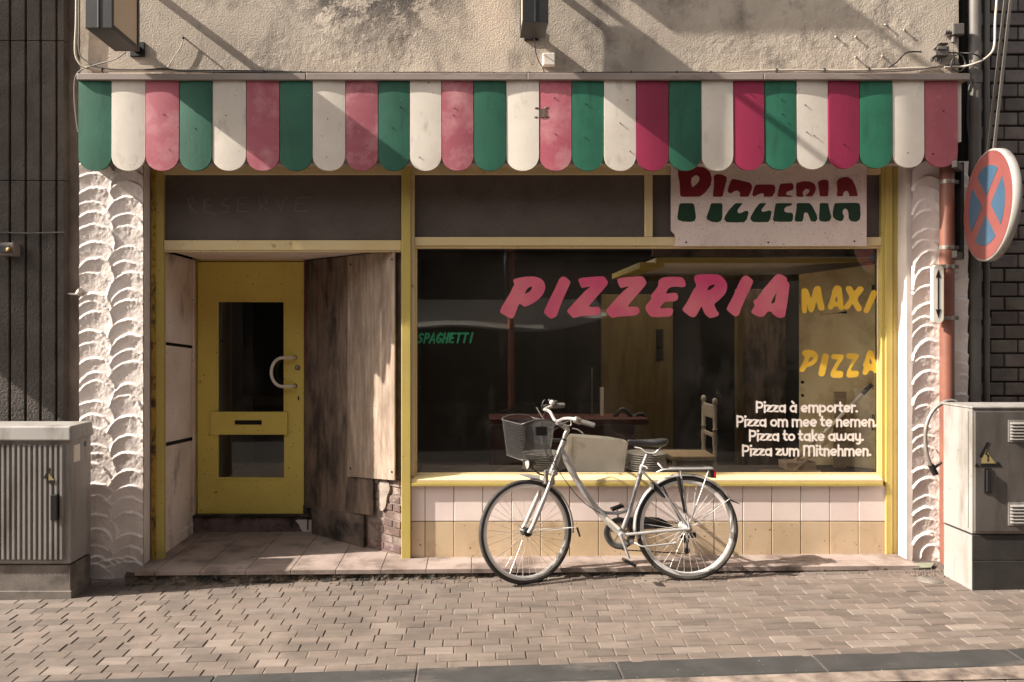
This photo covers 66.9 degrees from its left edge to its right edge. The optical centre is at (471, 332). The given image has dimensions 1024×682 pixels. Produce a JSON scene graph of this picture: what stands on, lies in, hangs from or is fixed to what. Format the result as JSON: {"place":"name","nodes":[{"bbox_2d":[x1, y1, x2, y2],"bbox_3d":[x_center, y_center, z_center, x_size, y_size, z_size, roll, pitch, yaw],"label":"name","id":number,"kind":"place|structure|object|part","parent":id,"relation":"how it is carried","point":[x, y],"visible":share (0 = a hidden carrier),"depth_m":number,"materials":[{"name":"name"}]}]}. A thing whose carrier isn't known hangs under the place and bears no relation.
{"place":"outdoors","nodes":[
{"label":"outdoors","id":0,"kind":"place"},
{"bbox_2d":[0,561,1023,681],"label":"pavement","id":1,"kind":"structure","parent":0,"point":[799,638],"depth_m":4.40,"materials":[{"name":"brick"}]},
{"bbox_2d":[0,0,68,420],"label":"concrete building","id":2,"kind":"structure","parent":1,"relation":"on","point":[34,197],"depth_m":5.36,"materials":[{"name":"grey concrete"}]},
{"bbox_2d":[0,243,19,256],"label":"wall box","id":3,"kind":"object","parent":2,"relation":"attached to","point":[9,249],"visible":1,"depth_m":5.28,"materials":[{"name":"grey metal"}]},
{"bbox_2d":[0,232,64,233],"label":"cable","id":4,"kind":"object","parent":2,"relation":"attached to","point":[32,233],"visible":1,"depth_m":5.34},
{"bbox_2d":[0,421,93,600],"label":"utility cabinet","id":5,"kind":"object","parent":1,"relation":"on","point":[45,507],"visible":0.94,"depth_m":4.94,"materials":[{"name":"grey plastic"}]},
{"bbox_3d":[-2.958,1.082,4.934,0.703,0.742,0.017,0,0,0],"label":"ribbed door","id":6,"kind":"part","parent":5,"relation":"part of","materials":[{"name":"grey metal"}]},
{"bbox_2d":[69,0,968,586],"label":"shop building","id":7,"kind":"structure","parent":1,"relation":"on","point":[283,374],"depth_m":5.47,"materials":[{"name":"paint"}]},
{"bbox_2d":[67,288,83,295],"bbox_3d":[-2.743,-0.284,5.351,0.162,0.054,0.040,0,0,35],"label":"wire stub","id":8,"kind":"object","parent":7,"relation":"attached to","point":[79,291],"visible":1,"depth_m":5.31,"materials":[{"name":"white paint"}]},
{"bbox_2d":[73,51,125,131],"bbox_3d":[-2.528,-1.637,5.267,0.411,0.520,0.033,0,0,13],"label":"cable","id":9,"kind":"object","parent":7,"relation":"attached to","point":[75,79],"visible":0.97,"depth_m":5.30,"materials":[{"name":"beige plastic"}]},
{"bbox_2d":[85,0,144,56],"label":"box sign","id":10,"kind":"object","parent":7,"relation":"attached to","point":[114,25],"visible":1,"depth_m":4.91,"materials":[{"name":"black metal"}]},
{"bbox_2d":[144,68,305,73],"bbox_3d":[-1.644,-1.794,5.296,1.206,0.044,0.009,0,0,0],"label":"cable","id":11,"kind":"object","parent":7,"relation":"attached to","point":[216,71],"visible":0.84,"depth_m":5.29,"materials":[{"name":"grey plastic"}]},
{"bbox_2d":[197,262,303,513],"bbox_3d":[-1.774,0.444,6.189,0.855,2.029,0.112,0,0,0],"label":"entrance door","id":12,"kind":"structure","parent":7,"relation":"in","point":[217,282],"depth_m":6.20,"materials":[{"name":"yellow paint"}]},
{"bbox_2d":[74,0,943,74],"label":"cable","id":13,"kind":"object","parent":7,"relation":"attached to","point":[102,70],"visible":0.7,"depth_m":5.30,"materials":[{"name":"black metal"}]},
{"bbox_2d":[78,0,959,73],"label":"cable","id":14,"kind":"object","parent":7,"relation":"attached to","point":[492,72],"visible":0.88,"depth_m":5.30,"materials":[{"name":"beige plastic"}]},
{"bbox_2d":[77,73,969,170],"bbox_3d":[0.342,-1.411,5.252,5.956,0.650,0.196,0,0,0],"label":"shop awning","id":15,"kind":"object","parent":7,"relation":"attached to","point":[360,121],"visible":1,"depth_m":5.18,"materials":[{"name":"multicoloured fabric"}]},
{"bbox_2d":[520,0,547,40],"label":"box sign","id":16,"kind":"object","parent":7,"relation":"attached to","point":[534,18],"visible":0.99,"depth_m":4.96,"materials":[{"name":"black metal"}]},
{"bbox_2d":[522,467,563,471],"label":"plate","id":17,"kind":"object","parent":7,"relation":"on","point":[525,468],"visible":0.3,"depth_m":5.69,"materials":[{"name":"white ceramic"}]},
{"bbox_2d":[522,464,563,469],"bbox_3d":[0.528,0.993,5.750,0.310,0.016,0.310,0,0,0],"label":"plate","id":18,"kind":"object","parent":17,"relation":"on","point":[537,468],"visible":0.24,"depth_m":5.67,"materials":[{"name":"white ceramic"}]},
{"bbox_2d":[522,462,563,467],"bbox_3d":[0.528,0.976,5.747,0.310,0.016,0.310,0,0,0],"label":"plate","id":19,"kind":"object","parent":18,"relation":"on","point":[545,466],"visible":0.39,"depth_m":5.70,"materials":[{"name":"white ceramic"}]},
{"bbox_2d":[522,461,562,464],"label":"plate","id":20,"kind":"object","parent":19,"relation":"on","point":[560,462],"visible":0.3,"depth_m":5.69,"materials":[{"name":"white ceramic"}]},
{"bbox_2d":[522,458,561,462],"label":"plate","id":21,"kind":"object","parent":20,"relation":"on","point":[536,461],"visible":0.2,"depth_m":5.68,"materials":[{"name":"white ceramic"}]},
{"bbox_2d":[522,456,561,460],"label":"plate","id":22,"kind":"object","parent":21,"relation":"on","point":[542,460],"visible":0.19,"depth_m":5.67,"materials":[{"name":"white ceramic"}]},
{"bbox_2d":[542,53,554,66],"bbox_3d":[0.527,-1.875,5.311,0.085,0.088,0.047,0,0,0],"label":"junction box","id":23,"kind":"object","parent":7,"relation":"attached to","point":[548,59],"visible":1,"depth_m":5.29,"materials":[{"name":"white plastic"}]},
{"bbox_2d":[533,37,543,71],"bbox_3d":[0.430,-1.877,5.227,0.056,0.187,0.194,0,0,26],"label":"cable","id":24,"kind":"object","parent":23,"relation":"attached to","point":[536,55],"visible":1,"depth_m":5.30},
{"bbox_2d":[489,414,648,464],"bbox_3d":[0.970,1.224,7.968,1.589,0.732,0.524,0,0,0],"label":"counter","id":25,"kind":"object","parent":7,"relation":"on","point":[621,426],"visible":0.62,"depth_m":7.73,"materials":[{"name":"red wood"}]},
{"bbox_2d":[591,368,592,415],"bbox_3d":[1.247,0.629,8.040,0.014,0.537,0.020,0,0,0],"label":"thin rod","id":26,"kind":"object","parent":25,"relation":"on","point":[591,391],"visible":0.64,"depth_m":8.03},
{"bbox_2d":[600,387,603,415],"bbox_3d":[1.351,0.731,8.050,0.033,0.332,0.040,0,0,0],"label":"white strip","id":27,"kind":"object","parent":25,"relation":"on","point":[601,401],"visible":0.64,"depth_m":8.03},
{"bbox_2d":[613,407,646,417],"bbox_3d":[1.618,0.831,7.944,0.377,0.142,0.066,0,0,-9],"label":"hose","id":28,"kind":"object","parent":25,"relation":"on","point":[624,410],"visible":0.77,"depth_m":7.92,"materials":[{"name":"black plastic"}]},
{"bbox_2d":[562,434,627,471],"bbox_3d":[0.909,0.887,5.745,0.469,0.260,0.170,0,0,0],"label":"cardboard box","id":29,"kind":"object","parent":7,"relation":"on","point":[590,453],"visible":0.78,"depth_m":5.66,"materials":[{"name":"beige cardboard"}]},
{"bbox_2d":[625,466,665,471],"bbox_3d":[1.289,1.009,5.754,0.296,0.016,0.296,0,0,0],"label":"plate","id":30,"kind":"object","parent":7,"relation":"on","point":[635,469],"visible":0.36,"depth_m":5.70,"materials":[{"name":"white ceramic"}]},
{"bbox_2d":[626,464,665,469],"bbox_3d":[1.295,0.993,5.753,0.296,0.016,0.296,0,0,0],"label":"plate","id":31,"kind":"object","parent":30,"relation":"on","point":[649,468],"visible":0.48,"depth_m":5.71,"materials":[{"name":"white ceramic"}]},
{"bbox_2d":[625,462,665,466],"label":"plate","id":32,"kind":"object","parent":31,"relation":"on","point":[633,464],"visible":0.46,"depth_m":5.70,"materials":[{"name":"white ceramic"}]},
{"bbox_2d":[626,460,666,464],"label":"plate","id":33,"kind":"object","parent":32,"relation":"on","point":[663,462],"visible":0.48,"depth_m":5.69,"materials":[{"name":"white ceramic"}]},
{"bbox_2d":[626,457,665,462],"bbox_3d":[1.289,0.943,5.748,0.296,0.016,0.296,0,0,0],"label":"plate","id":34,"kind":"object","parent":33,"relation":"on","point":[640,461],"visible":0.34,"depth_m":5.68,"materials":[{"name":"white ceramic"}]},
{"bbox_2d":[626,455,665,460],"bbox_3d":[1.292,0.927,5.750,0.296,0.016,0.296,0,0,0],"label":"plate","id":35,"kind":"object","parent":34,"relation":"on","point":[650,459],"visible":0.45,"depth_m":5.71,"materials":[{"name":"white ceramic"}]},
{"bbox_2d":[626,453,665,458],"bbox_3d":[1.293,0.910,5.747,0.296,0.016,0.296,0,0,0],"label":"plate","id":36,"kind":"object","parent":35,"relation":"on","point":[657,456],"visible":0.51,"depth_m":5.70,"materials":[{"name":"white ceramic"}]},
{"bbox_2d":[627,449,665,455],"bbox_3d":[1.290,0.894,5.746,0.296,0.016,0.296,0,0,0],"label":"plate","id":37,"kind":"object","parent":36,"relation":"on","point":[639,452],"visible":0.75,"depth_m":5.78,"materials":[{"name":"white ceramic"}]},
{"bbox_2d":[417,274,876,456],"bbox_3d":[1.244,0.229,5.487,3.281,1.296,0.002,0,0,0],"label":"window lettering","id":38,"kind":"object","parent":7,"relation":"in","point":[700,297],"depth_m":5.49,"materials":[{"name":"paint"}]},
{"bbox_2d":[660,395,717,464],"bbox_3d":[2.106,1.104,7.528,0.462,0.972,0.436,0,0,0],"label":"chair","id":39,"kind":"object","parent":7,"relation":"on","point":[703,455],"visible":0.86,"depth_m":7.42,"materials":[{"name":"wood"}]},
{"bbox_2d":[671,166,866,245],"bbox_3d":[2.077,-0.918,5.413,1.370,0.620,0.009,0,0,0],"label":"sign board","id":40,"kind":"object","parent":7,"relation":"attached to","point":[769,206],"visible":0.98,"depth_m":5.41,"materials":[{"name":"white metal"}]},
{"bbox_2d":[758,469,820,471],"bbox_3d":[2.331,1.018,5.680,0.440,0.050,0.081,0,0,-3],"label":"plank","id":41,"kind":"object","parent":7,"relation":"on","point":[767,470],"visible":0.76,"depth_m":5.64,"materials":[{"name":"brown wood"}]},
{"bbox_2d":[778,459,815,469],"bbox_3d":[2.443,0.989,5.810,0.221,0.057,0.160,0,0,0],"label":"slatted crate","id":42,"kind":"object","parent":7,"relation":"on","point":[788,464],"visible":0.8,"depth_m":5.73,"materials":[{"name":"wood"}]},
{"bbox_2d":[793,436,832,469],"bbox_3d":[2.531,0.907,5.760,0.335,0.291,0.062,0,0,-4],"label":"plank","id":43,"kind":"object","parent":42,"relation":"on","point":[807,458],"visible":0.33,"depth_m":5.73,"materials":[{"name":"brown wood"}]},
{"bbox_2d":[793,412,847,459],"bbox_3d":[2.582,0.823,5.835,0.484,0.495,0.052,0,0,11],"label":"plank","id":44,"kind":"object","parent":7,"relation":"on","point":[806,450],"visible":0.21,"depth_m":5.82,"materials":[{"name":"brown wood"}]},
{"bbox_2d":[799,264,875,468],"bbox_3d":[2.813,0.538,5.969,0.547,2.105,0.036,0,0,39],"label":"interior door","id":45,"kind":"structure","parent":7,"relation":"in","point":[853,331],"depth_m":5.94,"materials":[{"name":"beige wood"}]},
{"bbox_2d":[833,392,845,467],"bbox_3d":[2.770,0.729,5.825,0.088,0.574,0.030,0,0,0],"label":"upright board","id":46,"kind":"object","parent":7,"relation":"on","point":[840,460],"visible":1,"depth_m":5.81,"materials":[{"name":"brown wood"}]},
{"bbox_2d":[823,383,873,433],"bbox_3d":[2.781,0.559,5.721,0.343,0.387,0.033,0,0,18],"label":"broom handle","id":47,"kind":"object","parent":7,"relation":"on","point":[865,390],"visible":1,"depth_m":5.70,"materials":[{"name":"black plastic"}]},
{"bbox_2d":[887,51,921,67],"bbox_3d":[2.966,-1.873,5.303,0.232,0.122,0.016,0,0,3],"label":"cable","id":48,"kind":"object","parent":7,"relation":"attached to","point":[903,55],"visible":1,"depth_m":5.30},
{"bbox_2d":[931,43,948,61],"bbox_3d":[3.203,-1.919,5.301,0.115,0.117,0.066,0,0,0],"label":"splice box","id":49,"kind":"object","parent":7,"relation":"attached to","point":[940,51],"visible":1,"depth_m":5.28,"materials":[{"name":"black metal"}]},
{"bbox_2d":[949,52,981,59],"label":"cable","id":50,"kind":"object","parent":49,"relation":"attached to","point":[980,57],"visible":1,"depth_m":5.28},
{"bbox_2d":[943,23,963,63],"bbox_3d":[3.308,-1.981,5.311,0.126,0.279,0.047,0,0,0],"label":"junction box","id":51,"kind":"object","parent":7,"relation":"attached to","point":[955,30],"visible":1,"depth_m":5.29,"materials":[{"name":"grey plastic"}]},
{"bbox_2d":[950,54,966,71],"bbox_3d":[3.328,-1.847,5.291,0.114,0.126,0.016,0,0,0],"label":"cable","id":52,"kind":"object","parent":7,"relation":"attached to","point":[952,61],"visible":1,"depth_m":5.28,"materials":[{"name":"black rubber"}]},
{"bbox_2d":[943,0,997,68],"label":"cable","id":53,"kind":"object","parent":7,"relation":"attached to","point":[994,39],"visible":1,"depth_m":5.29,"materials":[{"name":"white plastic"}]},
{"bbox_2d":[967,0,981,401],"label":"drainpipe","id":54,"kind":"object","parent":7,"relation":"attached to","point":[974,263],"visible":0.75,"depth_m":5.32,"materials":[{"name":"metal"}]},
{"bbox_2d":[966,77,972,139],"bbox_3d":[3.416,-1.542,5.310,0.040,0.427,0.011,0,0,0],"label":"cable","id":55,"kind":"object","parent":54,"relation":"attached to","point":[967,107],"visible":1,"depth_m":5.31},
{"bbox_3d":[-1.980,-2.026,5.304,0.035,0.046,0.077,0,0,0],"label":"wall hook","id":56,"kind":"object","parent":7,"relation":"attached to","visible":0},
{"bbox_2d":[167,39,183,67],"bbox_3d":[-2.040,-1.917,5.310,0.123,0.218,0.006,0,0,0],"label":"cable","id":57,"kind":"object","parent":56,"relation":"hanging from","point":[175,54],"visible":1,"depth_m":5.31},
{"bbox_2d":[479,399,738,584],"bbox_3d":[0.908,1.053,5.160,1.733,1.179,0.619,0,0,0],"label":"bicycle","id":58,"kind":"object","parent":1,"relation":"on","point":[638,523],"visible":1,"depth_m":5.09,"materials":[{"name":"metal"}]},
{"bbox_2d":[912,563,934,568],"bbox_3d":[3.034,1.562,5.195,0.177,0.020,0.098,0,0,9],"label":"slate fragment","id":59,"kind":"object","parent":1,"relation":"on","point":[925,565],"visible":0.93,"depth_m":5.19,"materials":[{"name":"grey stone"}]},
{"bbox_2d":[917,576,943,583],"bbox_3d":[2.937,1.582,4.960,0.154,0.008,0.154,0,0,0],"label":"valve cover","id":60,"kind":"object","parent":1,"relation":"on","point":[929,579],"visible":1,"depth_m":4.94,"materials":[{"name":"grey metal"}]},
{"bbox_2d":[939,164,954,564],"bbox_3d":[3.240,0.234,5.275,0.093,2.774,0.093,0,0,0],"label":"drainpipe","id":61,"kind":"object","parent":1,"relation":"on","point":[946,327],"visible":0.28,"depth_m":5.25,"materials":[{"name":"orange metal"}]},
{"bbox_2d":[923,399,956,475],"bbox_3d":[3.124,0.696,5.188,0.228,0.511,0.088,0,0,-7],"label":"steel cable","id":62,"kind":"object","parent":61,"relation":"hanging from","point":[932,467],"visible":0.93,"depth_m":5.15,"materials":[{"name":"metal"}]},
{"bbox_2d":[930,264,958,323],"bbox_3d":[3.203,-0.264,5.257,0.226,0.400,0.095,0,0,-27],"label":"arrow sign","id":63,"kind":"object","parent":61,"relation":"attached to","point":[937,316],"visible":0.98,"depth_m":5.21,"materials":[{"name":"white metal"}]},
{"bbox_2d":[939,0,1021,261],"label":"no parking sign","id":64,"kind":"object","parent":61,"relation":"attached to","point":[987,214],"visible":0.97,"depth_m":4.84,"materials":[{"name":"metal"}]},
{"bbox_2d":[942,402,1023,590],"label":"utility cabinet","id":65,"kind":"object","parent":1,"relation":"on","point":[984,494],"visible":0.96,"depth_m":4.76,"materials":[{"name":"grey metal"}]},
{"bbox_3d":[3.500,0.851,4.744,0.835,0.738,0.033,0,0,0],"label":"door","id":66,"kind":"part","parent":65,"relation":"part of","materials":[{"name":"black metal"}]},
{"bbox_2d":[981,0,1023,401],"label":"brick building","id":67,"kind":"structure","parent":1,"relation":"on","point":[1007,326],"depth_m":5.49,"materials":[{"name":"brown brick"}]},
{"bbox_2d":[981,0,990,401],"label":"drainpipe","id":68,"kind":"object","parent":67,"relation":"attached to","point":[986,321],"visible":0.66,"depth_m":5.36,"materials":[{"name":"grey metal"}]},
{"bbox_2d":[4,569,1023,681],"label":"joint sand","id":69,"kind":"structure","parent":0,"point":[997,672],"depth_m":3.72,"materials":[{"name":"beige sand"}]},
{"bbox_2d":[137,562,948,590],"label":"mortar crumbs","id":70,"kind":"object","parent":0,"point":[922,573],"visible":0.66,"depth_m":5.10,"materials":[{"name":"grey concrete"}]},
{"bbox_2d":[883,679,1023,681],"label":"road","id":71,"kind":"structure","parent":0,"point":[1000,680],"depth_m":3.63,"materials":[{"name":"grey asphalt"}]},
{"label":"road bed","id":72,"kind":"structure","parent":0,"visible":0},
{"bbox_2d":[35,648,1023,681],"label":"kerb","id":73,"kind":"structure","parent":72,"relation":"on","point":[651,669],"depth_m":3.80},
{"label":"plate","id":74,"kind":"object","parent":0,"visible":0},
{"bbox_2d":[523,449,556,455],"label":"plate","id":75,"kind":"object","parent":74,"relation":"on","point":[553,452],"visible":0.29,"depth_m":5.79,"materials":[{"name":"white ceramic"}]}
]}

